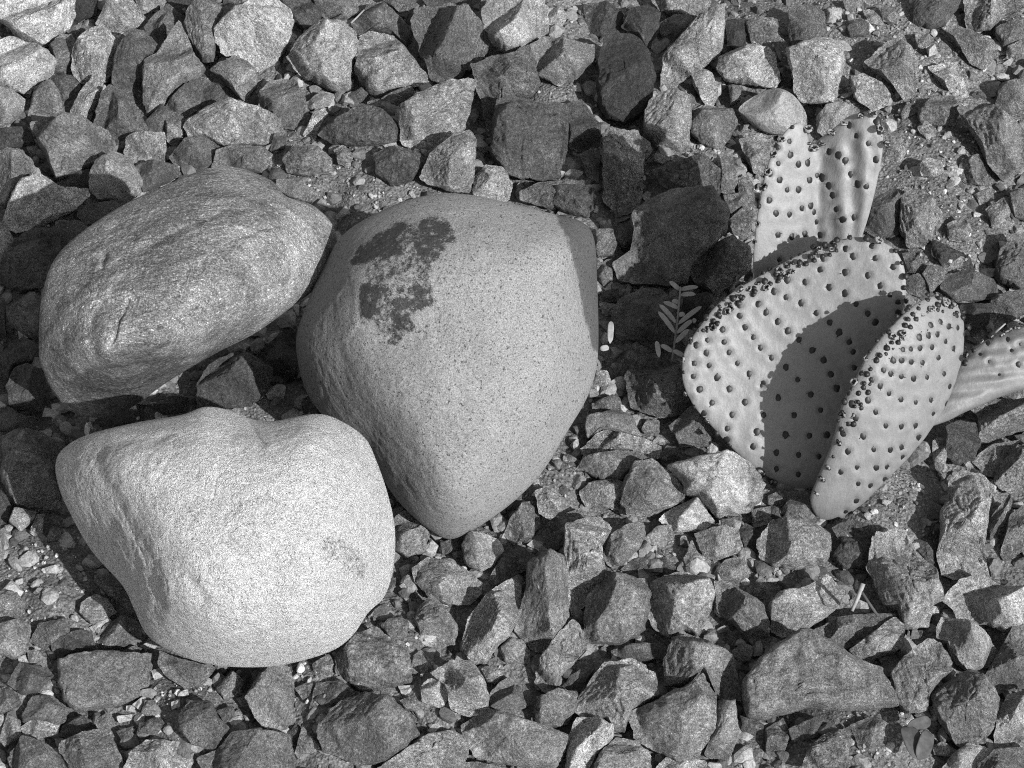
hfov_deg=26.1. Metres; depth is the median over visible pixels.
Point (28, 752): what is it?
stone
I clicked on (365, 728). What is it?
stone
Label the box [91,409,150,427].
stone
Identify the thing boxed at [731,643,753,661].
stone
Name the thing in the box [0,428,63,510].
stone
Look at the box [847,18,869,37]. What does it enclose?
stone
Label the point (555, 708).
stone
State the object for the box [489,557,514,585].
stone
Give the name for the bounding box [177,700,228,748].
stone
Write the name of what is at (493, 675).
stone
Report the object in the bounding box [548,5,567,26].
stone
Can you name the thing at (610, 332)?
fallen leaflet
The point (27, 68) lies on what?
stone
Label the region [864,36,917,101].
stone
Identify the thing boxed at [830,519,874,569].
stone
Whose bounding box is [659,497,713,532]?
stone
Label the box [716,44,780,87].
stone
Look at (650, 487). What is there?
stone
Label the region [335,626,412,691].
stone
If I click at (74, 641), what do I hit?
stone
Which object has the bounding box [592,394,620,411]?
stone
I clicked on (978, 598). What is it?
stone
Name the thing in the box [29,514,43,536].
stone
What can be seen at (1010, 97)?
stone
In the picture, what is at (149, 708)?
stone
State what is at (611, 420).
stone
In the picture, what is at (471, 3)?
stone
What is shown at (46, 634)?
stone
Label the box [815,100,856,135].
stone
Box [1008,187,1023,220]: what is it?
stone
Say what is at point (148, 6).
stone
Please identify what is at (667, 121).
stone
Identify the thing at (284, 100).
stone
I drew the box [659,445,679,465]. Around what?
stone
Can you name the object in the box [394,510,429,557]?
stone
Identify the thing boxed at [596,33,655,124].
stone
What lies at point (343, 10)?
stone
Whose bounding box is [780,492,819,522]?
stone
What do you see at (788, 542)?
stone
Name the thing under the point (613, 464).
stone
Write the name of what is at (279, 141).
stone
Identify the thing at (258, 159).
stone
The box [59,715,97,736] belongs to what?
stone
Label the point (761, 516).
stone
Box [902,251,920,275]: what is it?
stone
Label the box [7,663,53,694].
stone
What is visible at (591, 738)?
stone
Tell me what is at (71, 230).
stone
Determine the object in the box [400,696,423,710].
stone
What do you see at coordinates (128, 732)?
stone
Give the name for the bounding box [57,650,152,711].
stone
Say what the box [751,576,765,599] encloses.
stone
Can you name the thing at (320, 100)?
stone
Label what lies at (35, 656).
stone
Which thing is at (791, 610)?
stone
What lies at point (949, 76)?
stone
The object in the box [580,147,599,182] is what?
stone
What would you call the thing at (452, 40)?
stone
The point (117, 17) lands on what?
stone
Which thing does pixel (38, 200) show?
stone
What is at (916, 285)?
stone
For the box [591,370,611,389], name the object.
stone
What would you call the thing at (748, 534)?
stone
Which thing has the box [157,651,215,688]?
stone
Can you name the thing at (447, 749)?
stone
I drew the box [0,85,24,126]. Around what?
stone
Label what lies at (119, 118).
stone
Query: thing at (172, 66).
stone
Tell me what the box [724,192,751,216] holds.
stone
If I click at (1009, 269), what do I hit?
stone
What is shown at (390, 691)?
stone
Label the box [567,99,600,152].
stone
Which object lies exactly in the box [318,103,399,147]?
stone
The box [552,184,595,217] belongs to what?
stone
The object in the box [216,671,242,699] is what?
stone
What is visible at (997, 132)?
stone
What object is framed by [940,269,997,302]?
stone
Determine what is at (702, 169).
stone
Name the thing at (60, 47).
stone
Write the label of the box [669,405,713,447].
stone
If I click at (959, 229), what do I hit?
stone
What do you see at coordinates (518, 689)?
stone
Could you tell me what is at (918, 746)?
dry leaf
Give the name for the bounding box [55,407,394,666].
boulder
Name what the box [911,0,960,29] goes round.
stone
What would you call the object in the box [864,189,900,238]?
stone
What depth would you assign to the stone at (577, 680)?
1.37 m
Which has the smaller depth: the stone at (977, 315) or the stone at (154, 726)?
the stone at (154, 726)
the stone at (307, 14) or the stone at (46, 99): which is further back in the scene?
the stone at (307, 14)
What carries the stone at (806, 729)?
on the ground
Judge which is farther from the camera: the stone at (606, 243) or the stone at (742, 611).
the stone at (606, 243)
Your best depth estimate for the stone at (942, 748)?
1.34 m
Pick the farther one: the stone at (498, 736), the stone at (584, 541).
the stone at (584, 541)
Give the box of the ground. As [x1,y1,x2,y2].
[0,0,1023,767]
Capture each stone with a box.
[0,0,75,47]
[0,36,56,94]
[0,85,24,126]
[0,126,34,149]
[0,147,36,204]
[0,222,13,253]
[0,226,61,292]
[0,297,6,348]
[0,336,38,388]
[0,401,52,431]
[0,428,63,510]
[0,487,12,524]
[0,539,2,561]
[0,590,25,622]
[0,619,30,659]
[0,688,20,713]
[0,713,4,733]
[0,714,20,746]
[2,173,90,233]
[5,363,51,416]
[6,299,40,341]
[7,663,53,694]
[8,735,67,767]
[9,507,35,530]
[20,720,59,739]
[21,695,68,724]
[27,79,64,116]
[27,649,45,664]
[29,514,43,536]
[30,111,114,181]
[30,618,70,648]
[45,527,60,542]
[49,34,75,73]
[50,74,80,100]
[51,630,96,659]
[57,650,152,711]
[58,728,122,767]
[59,169,89,187]
[59,220,87,248]
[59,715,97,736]
[67,25,91,39]
[70,74,103,120]
[71,24,117,84]
[72,0,97,25]
[76,195,134,224]
[79,594,115,624]
[88,151,142,200]
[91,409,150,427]
[93,84,147,145]
[94,574,130,608]
[95,0,144,34]
[95,712,114,731]
[97,614,145,650]
[111,28,158,103]
[117,726,135,738]
[121,646,148,652]
[123,131,165,164]
[123,739,195,767]
[135,0,166,13]
[135,159,181,191]
[138,716,164,735]
[141,700,156,715]
[142,20,205,117]
[144,3,184,46]
[145,104,173,133]
[152,394,188,414]
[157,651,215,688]
[165,112,184,146]
[166,79,205,118]
[168,0,216,14]
[169,136,220,173]
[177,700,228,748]
[183,97,283,146]
[184,0,222,63]
[196,351,272,408]
[196,727,296,767]
[200,81,227,108]
[210,55,258,100]
[211,144,277,173]
[213,0,293,72]
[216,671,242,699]
[217,706,234,722]
[244,665,294,731]
[258,78,309,130]
[265,326,297,379]
[270,132,286,150]
[276,177,319,198]
[282,144,332,176]
[283,0,322,30]
[286,18,358,91]
[288,723,300,749]
[295,680,314,699]
[295,726,320,753]
[302,396,320,413]
[303,108,327,139]
[307,91,334,110]
[309,680,355,709]
[312,654,334,674]
[313,0,372,20]
[316,691,419,765]
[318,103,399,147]
[334,145,352,167]
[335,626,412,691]
[348,87,367,106]
[351,1,411,46]
[354,31,427,98]
[367,99,380,107]
[373,146,426,185]
[378,730,469,767]
[380,614,408,639]
[380,688,395,695]
[381,86,414,105]
[383,0,416,16]
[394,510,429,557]
[395,77,475,152]
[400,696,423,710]
[410,2,489,83]
[410,650,434,676]
[412,557,483,605]
[413,594,457,647]
[419,130,476,193]
[420,678,447,707]
[423,0,480,11]
[430,660,489,716]
[440,539,461,554]
[461,531,503,571]
[461,579,521,664]
[461,709,569,767]
[462,761,506,767]
[470,45,540,136]
[472,164,512,201]
[481,0,548,53]
[481,665,504,685]
[489,94,568,181]
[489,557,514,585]
[489,676,531,714]
[499,637,530,663]
[503,547,535,574]
[504,501,539,545]
[514,548,569,652]
[516,684,524,697]
[519,179,589,208]
[530,36,595,86]
[531,688,577,727]
[534,619,586,692]
[535,486,561,519]
[535,508,592,550]
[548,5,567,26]
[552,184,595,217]
[562,517,611,615]
[562,665,594,691]
[565,716,613,767]
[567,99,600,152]
[574,658,660,732]
[576,450,647,481]
[579,479,622,508]
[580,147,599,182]
[580,430,661,459]
[583,1,623,37]
[583,572,651,645]
[584,409,640,439]
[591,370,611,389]
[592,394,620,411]
[594,737,651,767]
[595,228,616,257]
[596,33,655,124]
[597,259,612,287]
[599,301,615,315]
[601,289,619,302]
[602,126,652,217]
[603,522,645,566]
[610,287,676,352]
[611,642,666,661]
[612,185,729,286]
[613,342,651,377]
[615,228,632,250]
[619,458,684,516]
[620,557,648,574]
[621,4,660,47]
[624,353,685,418]
[628,673,716,761]
[641,420,659,433]
[643,89,691,153]
[643,524,672,547]
[647,152,671,164]
[648,572,714,638]
[651,0,710,15]
[651,153,721,193]
[655,550,676,574]
[656,757,706,767]
[659,14,696,45]
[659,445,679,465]
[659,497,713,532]
[660,4,724,88]
[662,634,741,701]
[666,449,765,517]
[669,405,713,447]
[680,293,712,329]
[683,540,710,565]
[690,105,737,150]
[690,235,751,293]
[691,68,717,105]
[694,525,742,560]
[704,699,738,761]
[714,580,769,647]
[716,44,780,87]
[716,556,748,583]
[718,518,736,526]
[720,153,737,193]
[723,630,742,649]
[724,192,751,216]
[725,18,745,49]
[727,206,753,239]
[729,84,741,105]
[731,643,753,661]
[737,174,754,203]
[738,88,807,134]
[738,714,767,739]
[739,133,770,175]
[739,523,756,553]
[741,628,898,720]
[744,16,778,43]
[751,506,770,527]
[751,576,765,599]
[756,515,831,569]
[764,718,790,761]
[766,492,788,506]
[768,575,844,637]
[770,506,782,519]
[780,65,792,88]
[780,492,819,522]
[786,37,845,104]
[787,4,827,44]
[788,716,833,740]
[802,726,851,767]
[814,613,894,648]
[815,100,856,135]
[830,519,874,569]
[842,0,863,11]
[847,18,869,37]
[849,73,890,110]
[849,617,904,662]
[850,715,892,749]
[863,10,882,25]
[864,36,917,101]
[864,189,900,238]
[866,528,943,629]
[880,5,898,24]
[880,131,906,165]
[890,638,952,713]
[898,102,916,119]
[899,189,943,248]
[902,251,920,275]
[906,273,927,297]
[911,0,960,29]
[913,537,940,572]
[915,32,931,48]
[917,96,958,126]
[917,124,935,135]
[919,157,943,177]
[922,263,947,292]
[928,62,968,98]
[929,668,999,747]
[931,239,974,269]
[932,436,946,476]
[933,741,955,756]
[936,469,994,579]
[936,617,995,670]
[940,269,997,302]
[941,25,998,69]
[942,743,992,767]
[943,420,980,465]
[943,572,1023,632]
[947,216,971,242]
[957,98,1023,181]
[958,154,986,185]
[960,303,991,334]
[963,0,1023,31]
[970,398,1023,444]
[972,439,1020,477]
[974,188,993,205]
[975,747,1023,767]
[985,197,1010,228]
[985,625,1023,693]
[986,289,1023,332]
[987,493,1012,539]
[993,234,1023,289]
[993,444,1023,493]
[993,690,1023,748]
[994,17,1023,48]
[995,78,1023,113]
[1000,505,1023,560]
[1007,40,1023,58]
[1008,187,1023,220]
[1017,390,1023,397]
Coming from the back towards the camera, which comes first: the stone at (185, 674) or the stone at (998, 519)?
the stone at (998, 519)
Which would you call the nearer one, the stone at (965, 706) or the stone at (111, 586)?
the stone at (965, 706)
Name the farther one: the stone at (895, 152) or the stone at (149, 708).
the stone at (895, 152)
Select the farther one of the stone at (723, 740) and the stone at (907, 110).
the stone at (907, 110)
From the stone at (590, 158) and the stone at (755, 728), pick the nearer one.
the stone at (755, 728)
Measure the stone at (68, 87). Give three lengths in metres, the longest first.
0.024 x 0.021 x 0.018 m
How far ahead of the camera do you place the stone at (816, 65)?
1.65 m
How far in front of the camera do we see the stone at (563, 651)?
1.37 m
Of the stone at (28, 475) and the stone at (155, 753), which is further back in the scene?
the stone at (28, 475)
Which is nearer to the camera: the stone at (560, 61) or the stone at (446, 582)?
the stone at (446, 582)
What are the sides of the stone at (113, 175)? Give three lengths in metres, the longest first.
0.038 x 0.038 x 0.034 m
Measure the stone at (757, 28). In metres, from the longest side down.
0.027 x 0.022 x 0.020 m
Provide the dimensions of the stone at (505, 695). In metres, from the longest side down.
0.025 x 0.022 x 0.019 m
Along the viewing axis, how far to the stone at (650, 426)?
1.49 m
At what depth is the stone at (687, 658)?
1.36 m
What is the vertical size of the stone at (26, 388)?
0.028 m
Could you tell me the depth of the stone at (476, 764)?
1.33 m
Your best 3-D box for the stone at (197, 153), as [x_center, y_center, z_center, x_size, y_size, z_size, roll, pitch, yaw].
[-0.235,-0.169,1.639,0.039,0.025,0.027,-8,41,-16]
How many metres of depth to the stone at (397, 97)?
1.66 m
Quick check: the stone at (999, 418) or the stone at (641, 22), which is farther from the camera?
the stone at (641, 22)
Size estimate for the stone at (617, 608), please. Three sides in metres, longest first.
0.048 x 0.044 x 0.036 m
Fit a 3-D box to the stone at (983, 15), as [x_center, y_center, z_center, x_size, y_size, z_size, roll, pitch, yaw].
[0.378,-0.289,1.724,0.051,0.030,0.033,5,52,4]
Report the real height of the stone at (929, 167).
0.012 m
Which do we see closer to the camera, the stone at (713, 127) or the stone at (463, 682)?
the stone at (463, 682)
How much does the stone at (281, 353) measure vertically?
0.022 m
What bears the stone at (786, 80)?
on the ground
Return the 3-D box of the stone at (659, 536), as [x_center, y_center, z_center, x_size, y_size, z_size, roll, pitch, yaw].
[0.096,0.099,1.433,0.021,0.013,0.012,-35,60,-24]
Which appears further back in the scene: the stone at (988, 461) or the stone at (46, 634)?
the stone at (988, 461)
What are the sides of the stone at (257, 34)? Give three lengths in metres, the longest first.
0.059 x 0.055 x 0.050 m
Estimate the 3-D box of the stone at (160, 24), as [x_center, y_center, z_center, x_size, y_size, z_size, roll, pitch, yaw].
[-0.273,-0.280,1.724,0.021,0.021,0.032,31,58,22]
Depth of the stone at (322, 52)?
1.67 m
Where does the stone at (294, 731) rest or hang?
on the ground
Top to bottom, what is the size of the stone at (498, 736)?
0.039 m
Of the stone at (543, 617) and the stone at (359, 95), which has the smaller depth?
the stone at (543, 617)
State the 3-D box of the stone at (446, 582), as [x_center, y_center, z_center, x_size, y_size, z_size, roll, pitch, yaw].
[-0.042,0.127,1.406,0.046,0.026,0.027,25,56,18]
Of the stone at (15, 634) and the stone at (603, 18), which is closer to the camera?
the stone at (15, 634)
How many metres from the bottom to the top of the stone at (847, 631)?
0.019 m
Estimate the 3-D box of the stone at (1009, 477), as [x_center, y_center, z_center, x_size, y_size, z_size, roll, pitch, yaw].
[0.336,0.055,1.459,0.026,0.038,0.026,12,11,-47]
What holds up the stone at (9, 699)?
on the ground
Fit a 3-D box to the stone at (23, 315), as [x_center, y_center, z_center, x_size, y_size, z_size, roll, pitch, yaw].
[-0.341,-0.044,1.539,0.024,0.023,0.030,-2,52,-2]
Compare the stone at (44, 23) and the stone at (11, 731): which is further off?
the stone at (44, 23)
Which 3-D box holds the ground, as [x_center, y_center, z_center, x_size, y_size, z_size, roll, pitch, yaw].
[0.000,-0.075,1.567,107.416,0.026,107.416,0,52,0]
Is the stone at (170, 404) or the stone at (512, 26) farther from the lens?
the stone at (512, 26)
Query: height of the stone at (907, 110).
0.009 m
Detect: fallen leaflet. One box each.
[600,345,608,350]
[607,321,613,342]
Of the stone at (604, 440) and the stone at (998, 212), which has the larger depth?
the stone at (998, 212)
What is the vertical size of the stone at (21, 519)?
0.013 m
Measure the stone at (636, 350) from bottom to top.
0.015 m
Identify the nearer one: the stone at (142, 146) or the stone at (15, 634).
the stone at (15, 634)
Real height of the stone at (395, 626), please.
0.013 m
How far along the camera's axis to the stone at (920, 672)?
1.34 m
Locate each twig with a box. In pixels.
[851,583,864,611]
[861,591,878,615]
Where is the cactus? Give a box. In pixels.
[680,110,1023,520]
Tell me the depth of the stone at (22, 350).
1.51 m
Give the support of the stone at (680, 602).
on the ground
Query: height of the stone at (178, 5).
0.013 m
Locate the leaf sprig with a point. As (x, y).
(684, 326)
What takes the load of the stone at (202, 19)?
on the ground
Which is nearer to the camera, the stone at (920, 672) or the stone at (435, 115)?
the stone at (920, 672)
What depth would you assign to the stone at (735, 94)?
1.68 m
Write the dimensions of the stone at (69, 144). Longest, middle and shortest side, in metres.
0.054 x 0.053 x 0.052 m
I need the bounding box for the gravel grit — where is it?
[0,0,1023,767]
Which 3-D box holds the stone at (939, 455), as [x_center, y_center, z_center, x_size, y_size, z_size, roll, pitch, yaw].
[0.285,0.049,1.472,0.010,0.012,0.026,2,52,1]
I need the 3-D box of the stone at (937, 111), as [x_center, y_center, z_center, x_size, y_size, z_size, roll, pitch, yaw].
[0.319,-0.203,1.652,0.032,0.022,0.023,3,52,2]
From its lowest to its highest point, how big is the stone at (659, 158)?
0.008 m
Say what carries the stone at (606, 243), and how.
on the ground
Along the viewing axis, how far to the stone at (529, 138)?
1.62 m
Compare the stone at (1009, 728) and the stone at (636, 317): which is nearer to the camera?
the stone at (1009, 728)
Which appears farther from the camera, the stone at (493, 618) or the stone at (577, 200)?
the stone at (577, 200)
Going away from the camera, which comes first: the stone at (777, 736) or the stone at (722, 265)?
the stone at (777, 736)
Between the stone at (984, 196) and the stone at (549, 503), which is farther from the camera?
the stone at (984, 196)
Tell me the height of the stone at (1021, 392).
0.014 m
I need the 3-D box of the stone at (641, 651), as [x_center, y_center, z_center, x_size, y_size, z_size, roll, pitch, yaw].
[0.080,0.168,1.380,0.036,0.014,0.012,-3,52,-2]
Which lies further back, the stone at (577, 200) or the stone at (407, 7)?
the stone at (407, 7)
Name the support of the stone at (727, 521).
on the ground
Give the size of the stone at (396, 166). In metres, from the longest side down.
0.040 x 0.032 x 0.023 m
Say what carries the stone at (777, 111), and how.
on the ground
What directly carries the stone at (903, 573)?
on the ground
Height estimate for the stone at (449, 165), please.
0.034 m
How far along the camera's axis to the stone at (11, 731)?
1.34 m
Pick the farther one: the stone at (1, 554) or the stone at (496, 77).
the stone at (496, 77)
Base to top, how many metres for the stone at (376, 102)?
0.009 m
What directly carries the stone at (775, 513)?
on the ground
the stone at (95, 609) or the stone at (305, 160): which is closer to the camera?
the stone at (95, 609)
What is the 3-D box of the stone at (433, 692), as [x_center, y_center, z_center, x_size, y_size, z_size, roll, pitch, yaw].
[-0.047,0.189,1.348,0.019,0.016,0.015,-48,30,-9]
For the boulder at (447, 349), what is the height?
0.174 m
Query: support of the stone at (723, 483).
on the ground
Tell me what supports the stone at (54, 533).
on the ground
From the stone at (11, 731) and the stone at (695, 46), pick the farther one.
the stone at (695, 46)
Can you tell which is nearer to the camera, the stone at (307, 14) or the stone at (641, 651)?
the stone at (641, 651)
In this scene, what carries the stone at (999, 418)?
on the ground
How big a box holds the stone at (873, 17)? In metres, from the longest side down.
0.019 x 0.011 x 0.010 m
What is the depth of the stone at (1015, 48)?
1.71 m
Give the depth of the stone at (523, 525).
1.43 m
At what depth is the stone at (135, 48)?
1.68 m
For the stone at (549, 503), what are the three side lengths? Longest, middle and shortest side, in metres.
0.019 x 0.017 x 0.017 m
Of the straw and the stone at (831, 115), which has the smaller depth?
the stone at (831, 115)
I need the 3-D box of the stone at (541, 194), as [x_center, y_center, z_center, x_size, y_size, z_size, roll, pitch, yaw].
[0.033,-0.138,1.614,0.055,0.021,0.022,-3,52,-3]
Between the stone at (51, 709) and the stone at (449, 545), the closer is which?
the stone at (51, 709)
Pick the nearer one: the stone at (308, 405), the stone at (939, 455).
the stone at (939, 455)
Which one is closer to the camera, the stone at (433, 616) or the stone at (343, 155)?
the stone at (433, 616)
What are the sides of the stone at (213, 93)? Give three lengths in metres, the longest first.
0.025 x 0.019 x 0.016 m
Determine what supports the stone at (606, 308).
on the ground
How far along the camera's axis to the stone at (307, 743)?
1.33 m
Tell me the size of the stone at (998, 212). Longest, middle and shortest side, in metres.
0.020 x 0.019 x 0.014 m
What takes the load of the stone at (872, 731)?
on the ground
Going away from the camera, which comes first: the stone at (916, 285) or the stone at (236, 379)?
the stone at (236, 379)
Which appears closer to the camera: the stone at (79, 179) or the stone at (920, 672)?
the stone at (920, 672)
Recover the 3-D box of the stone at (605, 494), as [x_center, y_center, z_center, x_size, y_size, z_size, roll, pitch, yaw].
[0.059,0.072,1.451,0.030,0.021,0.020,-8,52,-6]
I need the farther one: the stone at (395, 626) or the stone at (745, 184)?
the stone at (745, 184)
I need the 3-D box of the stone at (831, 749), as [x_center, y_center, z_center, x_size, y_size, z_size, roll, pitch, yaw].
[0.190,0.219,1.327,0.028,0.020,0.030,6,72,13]
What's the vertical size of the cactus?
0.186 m
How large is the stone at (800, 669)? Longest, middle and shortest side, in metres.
0.093 x 0.056 x 0.047 m
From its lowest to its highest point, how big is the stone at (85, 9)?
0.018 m
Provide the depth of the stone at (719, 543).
1.42 m
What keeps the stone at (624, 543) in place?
on the ground
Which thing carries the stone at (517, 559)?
on the ground
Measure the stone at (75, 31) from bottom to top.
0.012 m
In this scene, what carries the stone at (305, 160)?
on the ground
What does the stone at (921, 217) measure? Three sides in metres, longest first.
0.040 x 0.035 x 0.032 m
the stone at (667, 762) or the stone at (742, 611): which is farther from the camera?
the stone at (742, 611)
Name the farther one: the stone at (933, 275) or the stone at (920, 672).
the stone at (933, 275)
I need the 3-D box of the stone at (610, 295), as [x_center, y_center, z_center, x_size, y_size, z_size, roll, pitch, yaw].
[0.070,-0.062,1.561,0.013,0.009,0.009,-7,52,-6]
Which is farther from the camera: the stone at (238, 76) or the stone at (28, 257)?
the stone at (238, 76)
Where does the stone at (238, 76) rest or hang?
on the ground
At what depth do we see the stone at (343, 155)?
1.63 m
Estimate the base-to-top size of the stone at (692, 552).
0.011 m
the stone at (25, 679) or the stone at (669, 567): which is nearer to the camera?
the stone at (25, 679)
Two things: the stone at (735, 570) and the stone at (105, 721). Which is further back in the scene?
the stone at (735, 570)
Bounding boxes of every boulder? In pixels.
[39,166,336,417]
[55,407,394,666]
[296,193,598,538]
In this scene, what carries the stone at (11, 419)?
on the ground
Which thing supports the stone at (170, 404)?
on the ground
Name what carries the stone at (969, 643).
on the ground
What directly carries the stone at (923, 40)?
on the ground
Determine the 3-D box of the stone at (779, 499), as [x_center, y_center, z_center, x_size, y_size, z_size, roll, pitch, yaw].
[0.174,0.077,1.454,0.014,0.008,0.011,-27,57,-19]
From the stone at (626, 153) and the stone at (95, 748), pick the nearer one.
the stone at (95, 748)
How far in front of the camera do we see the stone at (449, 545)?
1.43 m
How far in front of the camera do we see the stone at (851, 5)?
1.72 m
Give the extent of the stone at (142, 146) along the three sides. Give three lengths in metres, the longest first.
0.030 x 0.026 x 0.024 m
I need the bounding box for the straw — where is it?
[350,9,364,23]
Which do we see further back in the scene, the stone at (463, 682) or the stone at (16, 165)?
the stone at (16, 165)
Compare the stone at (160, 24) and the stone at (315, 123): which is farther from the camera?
the stone at (160, 24)
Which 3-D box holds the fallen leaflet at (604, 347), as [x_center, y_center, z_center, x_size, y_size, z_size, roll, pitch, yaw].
[0.063,-0.025,1.508,0.006,0.002,0.005,0,52,0]
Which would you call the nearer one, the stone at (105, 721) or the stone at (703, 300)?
the stone at (105, 721)
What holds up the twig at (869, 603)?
on the stone at (847, 631)
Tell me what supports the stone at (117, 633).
on the ground
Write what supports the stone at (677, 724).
on the ground
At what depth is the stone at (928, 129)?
1.64 m
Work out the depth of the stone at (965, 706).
1.33 m
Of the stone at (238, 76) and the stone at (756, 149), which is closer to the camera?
the stone at (756, 149)
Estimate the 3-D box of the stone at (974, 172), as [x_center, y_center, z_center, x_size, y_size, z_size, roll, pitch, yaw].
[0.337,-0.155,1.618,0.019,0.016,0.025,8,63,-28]
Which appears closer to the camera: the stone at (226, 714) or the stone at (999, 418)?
the stone at (226, 714)
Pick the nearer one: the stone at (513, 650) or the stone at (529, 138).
the stone at (513, 650)
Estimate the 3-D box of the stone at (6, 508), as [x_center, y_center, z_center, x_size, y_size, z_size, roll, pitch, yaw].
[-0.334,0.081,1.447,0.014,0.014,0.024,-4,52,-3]
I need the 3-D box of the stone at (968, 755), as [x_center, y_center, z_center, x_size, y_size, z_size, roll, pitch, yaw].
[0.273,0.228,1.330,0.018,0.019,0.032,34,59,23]
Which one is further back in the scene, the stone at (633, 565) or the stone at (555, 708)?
the stone at (633, 565)
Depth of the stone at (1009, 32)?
1.71 m
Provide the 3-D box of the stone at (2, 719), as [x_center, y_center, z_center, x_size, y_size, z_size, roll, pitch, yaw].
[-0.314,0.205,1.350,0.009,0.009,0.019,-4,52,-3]
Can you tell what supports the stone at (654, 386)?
on the ground
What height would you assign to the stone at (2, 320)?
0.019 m
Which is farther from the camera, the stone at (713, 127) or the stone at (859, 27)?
the stone at (859, 27)
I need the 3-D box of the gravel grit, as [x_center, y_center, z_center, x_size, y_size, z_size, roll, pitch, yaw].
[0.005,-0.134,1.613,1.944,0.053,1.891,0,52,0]
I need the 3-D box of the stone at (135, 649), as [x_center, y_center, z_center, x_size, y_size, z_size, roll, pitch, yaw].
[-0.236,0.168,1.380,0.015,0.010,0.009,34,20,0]
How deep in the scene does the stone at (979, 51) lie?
1.70 m
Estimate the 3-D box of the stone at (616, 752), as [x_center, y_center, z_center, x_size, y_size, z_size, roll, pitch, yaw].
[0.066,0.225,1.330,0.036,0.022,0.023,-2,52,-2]
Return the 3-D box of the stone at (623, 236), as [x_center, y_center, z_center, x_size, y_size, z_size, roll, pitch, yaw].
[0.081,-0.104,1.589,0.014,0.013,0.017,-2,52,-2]
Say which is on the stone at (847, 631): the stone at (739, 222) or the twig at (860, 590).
the twig at (860, 590)
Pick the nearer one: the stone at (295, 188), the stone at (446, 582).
the stone at (446, 582)
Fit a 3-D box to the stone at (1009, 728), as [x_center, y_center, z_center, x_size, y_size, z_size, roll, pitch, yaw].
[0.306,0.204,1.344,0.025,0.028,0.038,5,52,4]
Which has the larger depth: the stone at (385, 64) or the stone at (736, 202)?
the stone at (385, 64)
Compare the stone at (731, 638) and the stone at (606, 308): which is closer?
the stone at (731, 638)
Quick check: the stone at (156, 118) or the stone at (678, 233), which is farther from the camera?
the stone at (156, 118)
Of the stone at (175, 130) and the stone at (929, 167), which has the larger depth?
the stone at (175, 130)
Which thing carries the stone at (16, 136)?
on the ground
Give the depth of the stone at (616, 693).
1.34 m
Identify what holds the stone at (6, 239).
on the ground
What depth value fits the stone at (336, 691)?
1.35 m
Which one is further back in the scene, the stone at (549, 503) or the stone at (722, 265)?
the stone at (722, 265)
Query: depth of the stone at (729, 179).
1.61 m
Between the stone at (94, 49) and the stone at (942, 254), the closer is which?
the stone at (942, 254)
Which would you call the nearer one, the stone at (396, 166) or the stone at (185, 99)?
the stone at (396, 166)
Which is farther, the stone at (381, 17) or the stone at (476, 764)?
the stone at (381, 17)
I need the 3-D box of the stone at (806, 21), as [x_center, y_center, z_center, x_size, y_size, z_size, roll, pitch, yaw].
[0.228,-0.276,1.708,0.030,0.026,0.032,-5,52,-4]
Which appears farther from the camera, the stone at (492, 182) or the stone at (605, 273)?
the stone at (492, 182)
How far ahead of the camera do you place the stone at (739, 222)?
1.60 m
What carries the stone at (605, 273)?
on the ground
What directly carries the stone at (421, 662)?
on the ground
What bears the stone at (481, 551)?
on the ground
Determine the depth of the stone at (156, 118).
1.66 m
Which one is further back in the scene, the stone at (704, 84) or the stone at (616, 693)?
the stone at (704, 84)
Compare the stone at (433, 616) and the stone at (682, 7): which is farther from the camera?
the stone at (682, 7)
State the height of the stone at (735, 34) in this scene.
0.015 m
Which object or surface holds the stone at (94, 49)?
on the ground
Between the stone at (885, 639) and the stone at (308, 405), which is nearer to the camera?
the stone at (885, 639)
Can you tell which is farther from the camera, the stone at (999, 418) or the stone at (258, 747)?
the stone at (999, 418)
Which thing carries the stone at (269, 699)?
on the ground
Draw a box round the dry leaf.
[900,715,933,759]
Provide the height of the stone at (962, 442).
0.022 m
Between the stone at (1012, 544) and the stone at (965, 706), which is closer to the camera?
the stone at (965, 706)
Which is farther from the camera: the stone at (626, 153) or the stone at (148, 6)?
the stone at (148, 6)
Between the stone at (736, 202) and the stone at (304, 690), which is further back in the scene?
the stone at (736, 202)
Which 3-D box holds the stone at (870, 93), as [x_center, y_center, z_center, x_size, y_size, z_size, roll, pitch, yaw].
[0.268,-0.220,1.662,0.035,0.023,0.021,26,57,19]
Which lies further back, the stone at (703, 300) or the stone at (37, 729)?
the stone at (703, 300)
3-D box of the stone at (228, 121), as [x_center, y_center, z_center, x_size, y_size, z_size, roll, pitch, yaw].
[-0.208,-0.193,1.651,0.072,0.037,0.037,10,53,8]
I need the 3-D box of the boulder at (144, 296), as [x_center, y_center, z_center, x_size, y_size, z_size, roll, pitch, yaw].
[-0.210,-0.058,1.433,0.200,0.157,0.113,-31,58,-22]
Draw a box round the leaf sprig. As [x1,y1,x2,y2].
[655,281,701,360]
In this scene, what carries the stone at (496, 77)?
on the ground
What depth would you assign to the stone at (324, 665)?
1.36 m
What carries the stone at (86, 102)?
on the ground
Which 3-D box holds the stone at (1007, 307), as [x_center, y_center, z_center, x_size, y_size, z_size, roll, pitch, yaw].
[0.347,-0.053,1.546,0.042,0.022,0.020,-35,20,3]
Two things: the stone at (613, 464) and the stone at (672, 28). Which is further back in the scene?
the stone at (672, 28)
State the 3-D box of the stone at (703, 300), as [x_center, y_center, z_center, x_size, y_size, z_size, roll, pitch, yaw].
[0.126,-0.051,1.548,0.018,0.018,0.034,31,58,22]
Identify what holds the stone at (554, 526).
on the ground
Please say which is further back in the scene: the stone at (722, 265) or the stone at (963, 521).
the stone at (722, 265)
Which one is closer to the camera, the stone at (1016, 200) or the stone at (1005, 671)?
the stone at (1005, 671)
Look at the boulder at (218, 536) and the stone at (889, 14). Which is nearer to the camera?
the boulder at (218, 536)

